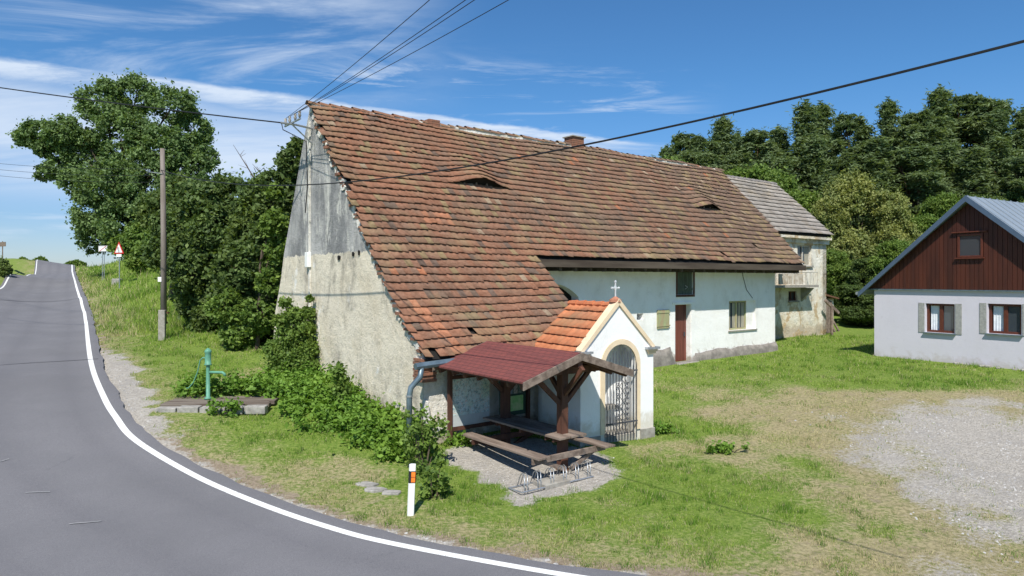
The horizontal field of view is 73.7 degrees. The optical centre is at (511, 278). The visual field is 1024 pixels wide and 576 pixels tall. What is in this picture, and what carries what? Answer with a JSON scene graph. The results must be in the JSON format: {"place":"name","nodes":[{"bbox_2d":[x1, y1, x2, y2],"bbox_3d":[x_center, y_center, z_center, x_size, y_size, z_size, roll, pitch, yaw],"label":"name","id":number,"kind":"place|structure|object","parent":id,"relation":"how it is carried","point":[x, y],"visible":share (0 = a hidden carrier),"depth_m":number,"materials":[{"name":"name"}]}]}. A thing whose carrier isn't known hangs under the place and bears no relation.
{"place":"outdoors","nodes":[
{"label":"outdoors","id":0,"kind":"place"},
{"bbox_2d":[0,260,644,575],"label":"road","id":1,"kind":"structure","parent":0,"point":[73,448],"depth_m":11.51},
{"bbox_2d":[71,265,584,575],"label":"road line","id":2,"kind":"object","parent":1,"relation":"on","point":[124,429],"visible":0.94,"depth_m":11.89,"materials":[{"name":"paint"}]},
{"bbox_2d":[0,258,1023,575],"bbox_3d":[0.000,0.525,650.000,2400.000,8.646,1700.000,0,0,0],"label":"ground","id":3,"kind":"structure","parent":0,"point":[244,462],"depth_m":13.69,"materials":[{"name":"green plant"}]},
{"bbox_2d":[0,257,12,276],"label":"bush","id":4,"kind":"object","parent":3,"relation":"on","point":[6,269],"visible":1,"depth_m":61.12,"materials":[{"name":"green plant"}]},
{"bbox_2d":[64,259,86,266],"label":"bush","id":5,"kind":"object","parent":3,"relation":"on","point":[77,262],"visible":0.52,"depth_m":117.57,"materials":[{"name":"green plant"}]},
{"bbox_2d":[98,246,106,279],"bbox_3d":[-34.730,-1.215,58.015,1.000,3.224,0.087,0,0,18],"label":"village end sign","id":6,"kind":"object","parent":3,"relation":"on","point":[102,249],"visible":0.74,"depth_m":58.02,"materials":[{"name":"metal"}]},
{"bbox_2d":[5,68,224,256],"bbox_3d":[-38.338,-10.412,64.861,21.044,20.574,10.506,0,0,0],"label":"broadleaf tree","id":7,"kind":"object","parent":3,"relation":"on","point":[69,141],"visible":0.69,"depth_m":64.36,"materials":[{"name":"green plant"}]},
{"bbox_2d":[114,242,123,287],"bbox_3d":[-26.465,-0.790,46.014,0.940,3.465,0.093,0,0,22],"label":"bend warning sign","id":8,"kind":"object","parent":3,"relation":"on","point":[118,252],"visible":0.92,"depth_m":46.00,"materials":[{"name":"metal"}]},
{"bbox_2d":[105,214,157,274],"bbox_3d":[-27.837,-2.285,51.662,5.234,5.310,5.196,0,0,-37],"label":"bush","id":9,"kind":"object","parent":3,"relation":"on","point":[130,241],"visible":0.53,"depth_m":51.02,"materials":[{"name":"green plant"}]},
{"bbox_2d":[75,258,220,336],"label":"bank grass","id":10,"kind":"structure","parent":3,"relation":"on","point":[129,296],"depth_m":38.17,"materials":[{"name":"green plant"}]},
{"bbox_2d":[149,148,169,340],"bbox_3d":[-13.778,-1.175,26.664,0.752,7.851,0.408,0,0,0],"label":"power pole","id":11,"kind":"object","parent":3,"relation":"on","point":[162,313],"visible":0.84,"depth_m":26.61,"materials":[{"name":"grey wood"}]},
{"bbox_2d":[7,170,149,175],"bbox_3d":[-24.893,-5.674,33.333,25.252,3.263,0.056,0,0,32],"label":"field wire","id":12,"kind":"object","parent":11,"relation":"attached to","point":[103,175],"visible":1,"depth_m":28.10,"materials":[{"name":"metal"}]},
{"bbox_2d":[162,40,1023,185],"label":"overhead cable","id":13,"kind":"object","parent":11,"relation":"attached to","point":[886,75],"visible":1,"depth_m":8.08,"materials":[{"name":"rubber"}]},
{"bbox_2d":[127,171,201,298],"bbox_3d":[-17.454,-2.257,36.084,5.206,7.384,4.355,0,0,43],"label":"bush","id":14,"kind":"object","parent":3,"relation":"on","point":[147,215],"visible":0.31,"depth_m":34.91,"materials":[{"name":"green plant"}]},
{"bbox_2d":[151,167,251,332],"bbox_3d":[-12.432,-1.145,29.264,5.316,8.011,5.427,0,0,0],"label":"tree","id":15,"kind":"object","parent":3,"relation":"on","point":[202,213],"visible":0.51,"depth_m":27.95,"materials":[{"name":"green plant"}]},
{"bbox_2d":[155,396,278,413],"bbox_3d":[-7.294,3.155,17.111,2.673,0.212,1.425,0,0,-2],"label":"well cover","id":16,"kind":"object","parent":3,"relation":"on","point":[253,404],"visible":0.8,"depth_m":16.67,"materials":[{"name":"grey concrete"}]},
{"bbox_2d":[186,348,226,399],"bbox_3d":[-7.738,2.396,17.299,1.049,1.290,0.175,0,0,0],"label":"water pump","id":17,"kind":"object","parent":16,"relation":"on","point":[207,357],"visible":0.99,"depth_m":17.26,"materials":[{"name":"green paint"}]},
{"bbox_2d":[205,393,245,416],"bbox_3d":[-6.869,3.128,16.277,0.896,0.769,0.792,0,0,0],"label":"weed clump","id":18,"kind":"object","parent":3,"relation":"on","point":[234,405],"visible":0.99,"depth_m":16.22,"materials":[{"name":"green plant"}]},
{"bbox_2d":[199,181,289,350],"bbox_3d":[-9.200,-0.286,24.023,3.386,6.315,1.776,0,0,0],"label":"tree","id":19,"kind":"object","parent":3,"relation":"on","point":[247,322],"visible":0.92,"depth_m":23.69,"materials":[{"name":"green plant"}]},
{"bbox_2d":[201,134,303,341],"bbox_3d":[-9.188,-1.230,26.127,4.232,8.526,5.376,0,0,0],"label":"tree","id":20,"kind":"object","parent":3,"relation":"on","point":[244,241],"visible":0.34,"depth_m":25.04,"materials":[{"name":"green plant"}]},
{"bbox_2d":[256,293,323,376],"bbox_3d":[-6.308,2.082,19.799,2.316,3.332,1.858,0,0,0],"label":"climbing shrub","id":21,"kind":"object","parent":3,"relation":"on","point":[295,329],"visible":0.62,"depth_m":19.73,"materials":[{"name":"green plant"}]},
{"bbox_2d":[168,355,449,464],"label":"weeds","id":22,"kind":"object","parent":3,"relation":"on","point":[371,423],"visible":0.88,"depth_m":16.54,"materials":[{"name":"green plant"}]},
{"bbox_2d":[325,361,356,403],"bbox_3d":[-4.199,2.919,16.843,0.787,1.828,0.729,0,0,-21],"label":"ivy","id":23,"kind":"object","parent":3,"relation":"on","point":[341,379],"visible":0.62,"depth_m":16.83,"materials":[{"name":"green plant"}]},
{"bbox_2d":[355,481,378,486],"bbox_3d":[-2.739,3.883,12.835,0.398,0.090,0.267,0,0,29],"label":"flat stone","id":24,"kind":"object","parent":3,"relation":"on","point":[367,484],"visible":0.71,"depth_m":12.80,"materials":[{"name":"grey stone"}]},
{"bbox_2d":[364,486,386,492],"bbox_3d":[-2.516,3.905,12.588,0.412,0.090,0.257,0,0,17],"label":"flat stone","id":25,"kind":"object","parent":3,"relation":"on","point":[375,489],"visible":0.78,"depth_m":12.53,"materials":[{"name":"grey stone"}]},
{"bbox_2d":[382,490,400,494],"bbox_3d":[-2.192,3.919,12.462,0.341,0.090,0.232,0,0,0],"label":"flat stone","id":26,"kind":"object","parent":3,"relation":"on","point":[391,492],"visible":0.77,"depth_m":12.39,"materials":[{"name":"grey stone"}]},
{"bbox_2d":[407,464,415,515],"bbox_3d":[-1.684,3.587,11.454,0.128,0.997,0.082,2,-1,-14],"label":"roadside post","id":27,"kind":"object","parent":3,"relation":"on","point":[411,488],"visible":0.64,"depth_m":11.42,"materials":[{"name":"white paint"}]},
{"bbox_2d":[395,403,451,470],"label":"sapling","id":28,"kind":"object","parent":3,"relation":"on","point":[423,431],"visible":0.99,"depth_m":13.63,"materials":[{"name":"green plant"}]},
{"bbox_2d":[408,452,453,498],"bbox_3d":[-1.393,3.611,12.320,0.794,0.930,0.863,0,0,-29],"label":"bush","id":29,"kind":"object","parent":3,"relation":"on","point":[439,485],"visible":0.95,"depth_m":12.21,"materials":[{"name":"green plant"}]},
{"bbox_2d":[441,430,472,446],"bbox_3d":[-1.184,3.591,15.258,0.808,0.522,0.876,0,0,0],"label":"weed clump","id":30,"kind":"object","parent":3,"relation":"on","point":[458,440],"visible":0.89,"depth_m":15.09,"materials":[{"name":"green plant"}]},
{"bbox_2d":[432,341,633,471],"bbox_3d":[0.407,2.697,14.667,2.940,2.505,3.284,0,0,-38],"label":"picnic shelter","id":31,"kind":"object","parent":3,"relation":"on","point":[517,372],"visible":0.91,"depth_m":14.22,"materials":[{"name":"red"}]},
{"bbox_2d":[274,100,805,443],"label":"old barn","id":32,"kind":"structure","parent":3,"relation":"on","point":[409,283],"depth_m":20.77,"materials":[{"name":"tile"}]},
{"bbox_2d":[0,87,279,122],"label":"overhead cable","id":33,"kind":"object","parent":32,"relation":"attached to","point":[144,106],"visible":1,"depth_m":21.38,"materials":[{"name":"rubber"}]},
{"bbox_2d":[287,0,429,117],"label":"overhead wire","id":34,"kind":"object","parent":32,"relation":"attached to","point":[365,54],"visible":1,"depth_m":13.80,"materials":[{"name":"metal"}]},
{"bbox_2d":[291,0,465,115],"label":"overhead wire","id":35,"kind":"object","parent":32,"relation":"attached to","point":[388,52],"visible":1,"depth_m":13.66,"materials":[{"name":"metal"}]},
{"bbox_2d":[297,0,473,112],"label":"overhead wire","id":36,"kind":"object","parent":32,"relation":"attached to","point":[395,51],"visible":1,"depth_m":13.71,"materials":[{"name":"metal"}]},
{"bbox_2d":[301,0,507,110],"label":"overhead wire","id":37,"kind":"object","parent":32,"relation":"attached to","point":[414,51],"visible":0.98,"depth_m":13.73,"materials":[{"name":"rubber"}]},
{"bbox_2d":[675,305,685,361],"bbox_3d":[6.244,2.031,25.597,0.882,2.135,0.095,0,0,-38],"label":"door","id":38,"kind":"structure","parent":32,"relation":"in","point":[680,310],"depth_m":25.66,"materials":[{"name":"brown wood"}]},
{"bbox_2d":[729,300,753,329],"bbox_3d":[9.242,1.469,27.919,1.862,1.170,0.230,0,0,-38],"label":"window","id":39,"kind":"structure","parent":32,"relation":"in","point":[741,313],"depth_m":27.99,"materials":[{"name":"white wood"}]},
{"bbox_2d":[508,459,593,494],"bbox_3d":[0.794,3.768,13.121,1.842,0.340,0.451,0,0,-36],"label":"bicycle rack","id":40,"kind":"object","parent":3,"relation":"on","point":[540,488],"visible":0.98,"depth_m":13.03,"materials":[{"name":"metal"}]},
{"bbox_2d":[533,475,569,489],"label":"paving slab","id":41,"kind":"structure","parent":3,"relation":"on","point":[549,485],"depth_m":12.96,"materials":[{"name":"concrete"}]},
{"bbox_2d":[98,340,1023,575],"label":"gravel","id":42,"kind":"structure","parent":3,"relation":"on","point":[971,474],"depth_m":13.83,"materials":[{"name":"grey gravel"}]},
{"bbox_2d":[535,280,659,446],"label":"wayside chapel","id":43,"kind":"structure","parent":3,"relation":"on","point":[607,407],"depth_m":16.18,"materials":[{"name":"paint"}]},
{"bbox_2d":[653,418,679,435],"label":"weed clump","id":44,"kind":"object","parent":3,"relation":"on","point":[660,428],"visible":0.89,"depth_m":16.81,"materials":[{"name":"green plant"}]},
{"bbox_2d":[658,144,676,158],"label":"pine tree","id":45,"kind":"object","parent":3,"relation":"on","point":[668,150],"visible":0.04,"depth_m":61.68,"materials":[{"name":"green plant"}]},
{"bbox_2d":[658,130,715,166],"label":"pine tree","id":46,"kind":"object","parent":3,"relation":"on","point":[678,140],"visible":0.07,"depth_m":63.32,"materials":[{"name":"green plant"}]},
{"bbox_2d":[674,134,722,164],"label":"pine tree","id":47,"kind":"object","parent":3,"relation":"on","point":[699,144],"visible":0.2,"depth_m":61.26,"materials":[{"name":"green plant"}]},
{"bbox_2d":[695,148,724,168],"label":"pine tree","id":48,"kind":"object","parent":3,"relation":"on","point":[706,158],"visible":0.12,"depth_m":55.04,"materials":[{"name":"green plant"}]},
{"bbox_2d":[707,114,740,168],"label":"pine tree","id":49,"kind":"object","parent":3,"relation":"on","point":[721,129],"visible":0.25,"depth_m":62.52,"materials":[{"name":"green plant"}]},
{"bbox_2d":[705,440,749,454],"bbox_3d":[4.765,3.777,15.134,0.989,0.474,0.647,0,0,16],"label":"weed clump","id":50,"kind":"object","parent":3,"relation":"on","point":[724,447],"visible":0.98,"depth_m":15.05,"materials":[{"name":"green plant"}]},
{"bbox_2d":[719,151,770,171],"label":"pine tree","id":51,"kind":"object","parent":3,"relation":"on","point":[735,160],"visible":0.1,"depth_m":56.37,"materials":[{"name":"green plant"}]},
{"bbox_2d":[721,127,795,178],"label":"pine tree","id":52,"kind":"object","parent":3,"relation":"on","point":[754,142],"visible":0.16,"depth_m":60.96,"materials":[{"name":"green plant"}]},
{"bbox_2d":[722,159,795,180],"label":"broadleaf tree","id":53,"kind":"object","parent":3,"relation":"on","point":[754,171],"visible":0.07,"depth_m":50.44,"materials":[{"name":"green plant"}]},
{"bbox_2d":[758,150,777,169],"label":"pine tree","id":54,"kind":"object","parent":3,"relation":"on","point":[768,158],"visible":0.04,"depth_m":57.05,"materials":[{"name":"green plant"}]},
{"bbox_2d":[752,168,800,192],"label":"broadleaf tree","id":55,"kind":"object","parent":3,"relation":"on","point":[784,184],"visible":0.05,"depth_m":49.32,"materials":[{"name":"green plant"}]},
{"bbox_2d":[725,175,833,338],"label":"derelict house","id":56,"kind":"structure","parent":3,"relation":"on","point":[800,303],"depth_m":33.14,"materials":[{"name":"grey slate tile"},{"name":"plaster"},{"name":"concrete"}]},
{"bbox_2d":[788,291,799,302],"bbox_3d":[13.285,0.838,32.371,0.904,0.525,0.240,0,0,-38],"label":"window","id":57,"kind":"structure","parent":56,"relation":"in","point":[791,294],"depth_m":32.51,"materials":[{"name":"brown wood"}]},
{"bbox_2d":[797,245,813,266],"bbox_3d":[14.102,-1.108,33.005,1.400,1.059,0.240,0,0,-38],"label":"window","id":58,"kind":"structure","parent":56,"relation":"in","point":[803,251],"depth_m":33.24,"materials":[{"name":"white wood"}]},
{"bbox_2d":[768,124,793,151],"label":"pine tree","id":59,"kind":"object","parent":3,"relation":"on","point":[779,135],"visible":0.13,"depth_m":65.46,"materials":[{"name":"green plant"}]},
{"bbox_2d":[771,154,804,189],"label":"pine tree","id":60,"kind":"object","parent":3,"relation":"on","point":[782,160],"visible":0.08,"depth_m":55.10,"materials":[{"name":"green plant"}]},
{"bbox_2d":[785,185,821,212],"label":"broadleaf tree","id":61,"kind":"object","parent":3,"relation":"on","point":[804,199],"visible":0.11,"depth_m":47.53,"materials":[{"name":"green plant"}]},
{"bbox_2d":[776,133,833,191],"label":"pine tree","id":62,"kind":"object","parent":3,"relation":"on","point":[795,155],"visible":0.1,"depth_m":58.81,"materials":[{"name":"green plant"}]},
{"bbox_2d":[786,98,826,174],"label":"pine tree","id":63,"kind":"object","parent":3,"relation":"on","point":[805,115],"visible":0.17,"depth_m":62.51,"materials":[{"name":"green plant"}]},
{"bbox_2d":[795,130,834,196],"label":"pine tree","id":64,"kind":"object","parent":3,"relation":"on","point":[815,172],"visible":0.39,"depth_m":55.41,"materials":[{"name":"green plant"}]},
{"bbox_2d":[812,100,839,158],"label":"pine tree","id":65,"kind":"object","parent":3,"relation":"on","point":[826,112],"visible":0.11,"depth_m":65.34,"materials":[{"name":"green plant"}]},
{"bbox_2d":[824,299,839,334],"bbox_3d":[15.846,1.996,33.763,1.171,2.008,0.136,0,0,-32],"label":"leaning board","id":66,"kind":"object","parent":3,"relation":"on","point":[830,305],"visible":0.78,"depth_m":33.69,"materials":[{"name":"brown wood"}]},
{"bbox_2d":[826,294,838,332],"bbox_3d":[15.507,1.810,35.929,1.700,2.380,2.600,0,0,-38],"label":"lean to shed","id":67,"kind":"object","parent":3,"relation":"on","point":[830,298],"visible":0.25,"depth_m":35.12,"materials":[{"name":"brown wood"}]},
{"bbox_2d":[826,299,831,332],"bbox_3d":[16.052,1.903,34.922,1.175,2.194,0.040,0,0,-38],"label":"door","id":68,"kind":"structure","parent":67,"relation":"in","point":[828,310],"depth_m":35.04,"materials":[{"name":"brown wood"}]},
{"bbox_2d":[809,191,860,294],"bbox_3d":[21.105,-1.674,46.108,5.142,8.423,4.474,0,0,16],"label":"broadleaf tree","id":69,"kind":"object","parent":3,"relation":"on","point":[827,213],"visible":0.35,"depth_m":44.96,"materials":[{"name":"green plant"}]},
{"bbox_2d":[825,155,846,176],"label":"pine tree","id":70,"kind":"object","parent":3,"relation":"on","point":[833,165],"visible":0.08,"depth_m":56.48,"materials":[{"name":"green plant"}]},
{"bbox_2d":[826,247,852,295],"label":"broadleaf tree","id":71,"kind":"object","parent":3,"relation":"on","point":[837,264],"visible":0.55,"depth_m":41.60,"materials":[{"name":"green plant"}]},
{"bbox_2d":[822,111,865,162],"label":"pine tree","id":72,"kind":"object","parent":3,"relation":"on","point":[845,125],"visible":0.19,"depth_m":61.21,"materials":[{"name":"green plant"}]},
{"bbox_2d":[831,283,866,325],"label":"broadleaf tree","id":73,"kind":"object","parent":3,"relation":"on","point":[846,295],"visible":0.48,"depth_m":38.03,"materials":[{"name":"green plant"}]},
{"bbox_2d":[820,166,883,262],"bbox_3d":[23.560,-2.671,46.795,7.148,10.241,5.996,0,0,-6],"label":"broadleaf tree","id":74,"kind":"object","parent":3,"relation":"on","point":[858,189],"visible":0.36,"depth_m":45.92,"materials":[{"name":"green plant"}]},
{"bbox_2d":[833,256,872,295],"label":"broadleaf tree","id":75,"kind":"object","parent":3,"relation":"on","point":[858,272],"visible":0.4,"depth_m":40.26,"materials":[{"name":"green plant"}]},
{"bbox_2d":[822,152,890,225],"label":"pine tree","id":76,"kind":"object","parent":3,"relation":"on","point":[849,158],"visible":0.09,"depth_m":55.38,"materials":[{"name":"green plant"}]},
{"bbox_2d":[841,295,873,326],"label":"broadleaf tree","id":77,"kind":"object","parent":3,"relation":"on","point":[865,312],"visible":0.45,"depth_m":36.62,"materials":[{"name":"green plant"}]},
{"bbox_2d":[824,144,893,224],"bbox_3d":[28.479,-4.905,57.137,7.266,12.605,7.817,0,0,42],"label":"pine tree","id":78,"kind":"object","parent":3,"relation":"on","point":[865,166],"visible":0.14,"depth_m":54.66,"materials":[{"name":"green plant"}]},
{"bbox_2d":[848,119,877,145],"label":"pine tree","id":79,"kind":"object","parent":3,"relation":"on","point":[864,130],"visible":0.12,"depth_m":64.59,"materials":[{"name":"green plant"}]},
{"bbox_2d":[854,134,912,222],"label":"pine tree","id":80,"kind":"object","parent":3,"relation":"on","point":[876,146],"visible":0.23,"depth_m":54.37,"materials":[{"name":"green plant"}]},
{"bbox_2d":[868,96,902,191],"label":"pine tree","id":81,"kind":"object","parent":3,"relation":"on","point":[889,110],"visible":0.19,"depth_m":62.55,"materials":[{"name":"green plant"}]},
{"bbox_2d":[862,237,911,284],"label":"broadleaf tree","id":82,"kind":"object","parent":3,"relation":"on","point":[889,252],"visible":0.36,"depth_m":39.64,"materials":[{"name":"green plant"}]},
{"bbox_2d":[863,185,922,257],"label":"broadleaf tree","id":83,"kind":"object","parent":3,"relation":"on","point":[890,215],"visible":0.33,"depth_m":45.15,"materials":[{"name":"green plant"}]},
{"bbox_2d":[890,108,953,190],"bbox_3d":[36.012,-7.238,61.730,7.384,15.985,7.944,0,0,38],"label":"pine tree","id":84,"kind":"object","parent":3,"relation":"on","point":[917,127],"visible":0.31,"depth_m":60.07,"materials":[{"name":"green plant"}]},
{"bbox_2d":[888,144,957,215],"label":"pine tree","id":85,"kind":"object","parent":3,"relation":"on","point":[920,184],"visible":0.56,"depth_m":54.01,"materials":[{"name":"green plant"}]},
{"bbox_2d":[908,210,941,237],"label":"broadleaf tree","id":86,"kind":"object","parent":3,"relation":"on","point":[927,222],"visible":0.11,"depth_m":45.22,"materials":[{"name":"green plant"}]},
{"bbox_2d":[902,142,953,191],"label":"pine tree","id":87,"kind":"object","parent":3,"relation":"on","point":[935,170],"visible":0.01,"depth_m":57.14,"materials":[{"name":"green plant"}]},
{"bbox_2d":[917,191,960,218],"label":"broadleaf tree","id":88,"kind":"object","parent":3,"relation":"on","point":[943,203],"visible":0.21,"depth_m":49.06,"materials":[{"name":"green plant"}]},
{"bbox_2d":[855,195,1023,369],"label":"cottage","id":89,"kind":"structure","parent":3,"relation":"on","point":[947,286],"depth_m":23.87,"materials":[{"name":"paint"}]},
{"bbox_2d":[923,303,955,334],"bbox_3d":[15.406,1.423,24.500,0.400,1.082,1.088,0,0,-31],"label":"window","id":90,"kind":"structure","parent":89,"relation":"in","point":[940,317],"depth_m":24.48,"materials":[{"name":"red wood"}]},
{"bbox_2d":[951,230,987,258],"bbox_3d":[15.773,-1.174,23.552,0.140,0.946,1.108,0,0,-31],"label":"window","id":91,"kind":"structure","parent":89,"relation":"in","point":[969,246],"depth_m":23.54,"materials":[{"name":"red wood"}]},
{"bbox_2d":[985,304,1022,336],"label":"window","id":92,"kind":"structure","parent":89,"relation":"in","point":[1004,319],"depth_m":22.76,"materials":[{"name":"red wood"}]},
{"bbox_2d":[921,83,968,160],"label":"pine tree","id":93,"kind":"object","parent":3,"relation":"on","point":[939,101],"visible":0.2,"depth_m":61.41,"materials":[{"name":"green plant"}]},
{"bbox_2d":[933,138,964,191],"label":"pine tree","id":94,"kind":"object","parent":3,"relation":"on","point":[947,156],"visible":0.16,"depth_m":57.47,"materials":[{"name":"green plant"}]},
{"bbox_2d":[948,156,969,193],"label":"pine tree","id":95,"kind":"object","parent":3,"relation":"on","point":[959,171],"visible":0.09,"depth_m":57.05,"materials":[{"name":"green plant"}]},
{"bbox_2d":[948,91,989,159],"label":"pine tree","id":96,"kind":"object","parent":3,"relation":"on","point":[963,102],"visible":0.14,"depth_m":63.36,"materials":[{"name":"green plant"}]},
{"bbox_2d":[947,143,1006,197],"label":"pine tree","id":97,"kind":"object","parent":3,"relation":"on","point":[976,175],"visible":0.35,"depth_m":55.25,"materials":[{"name":"green plant"}]},
{"bbox_2d":[958,192,1007,200],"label":"broadleaf tree","id":98,"kind":"object","parent":3,"relation":"on","point":[983,196],"depth_m":51.77,"materials":[{"name":"green plant"}]},
{"bbox_2d":[951,95,1017,156],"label":"pine tree","id":99,"kind":"object","parent":3,"relation":"on","point":[968,122],"visible":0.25,"depth_m":62.28,"materials":[{"name":"green plant"}]},
{"bbox_2d":[984,146,1006,196],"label":"pine tree","id":100,"kind":"object","parent":3,"relation":"on","point":[989,155],"visible":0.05,"depth_m":56.59,"materials":[{"name":"green plant"}]},
{"bbox_2d":[976,105,1018,157],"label":"pine tree","id":101,"kind":"object","parent":3,"relation":"on","point":[999,119],"visible":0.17,"depth_m":59.53,"materials":[{"name":"green plant"}]},
{"bbox_2d":[983,134,1017,193],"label":"pine tree","id":102,"kind":"object","parent":3,"relation":"on","point":[997,144],"visible":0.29,"depth_m":56.18,"materials":[{"name":"green plant"}]},
{"bbox_2d":[995,186,1023,202],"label":"broadleaf tree","id":103,"kind":"object","parent":3,"relation":"on","point":[1011,196],"visible":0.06,"depth_m":51.76,"materials":[{"name":"green plant"}]},
{"bbox_2d":[998,154,1023,195],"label":"pine tree","id":104,"kind":"object","parent":3,"relation":"on","point":[1015,165],"visible":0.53,"depth_m":51.98,"materials":[{"name":"green plant"}]},
{"bbox_2d":[1007,147,1023,185],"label":"pine tree","id":105,"kind":"object","parent":3,"relation":"on","point":[1020,151],"visible":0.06,"depth_m":58.05,"materials":[{"name":"green plant"}]},
{"bbox_2d":[1008,104,1023,153],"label":"pine tree","id":106,"kind":"object","parent":3,"relation":"on","point":[1018,116],"visible":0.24,"depth_m":61.72,"materials":[{"name":"green plant"}]},
{"bbox_2d":[0,0,1023,265],"label":"sky","id":107,"kind":"structure","parent":0,"point":[595,70],"materials":[{"name":"blue"}]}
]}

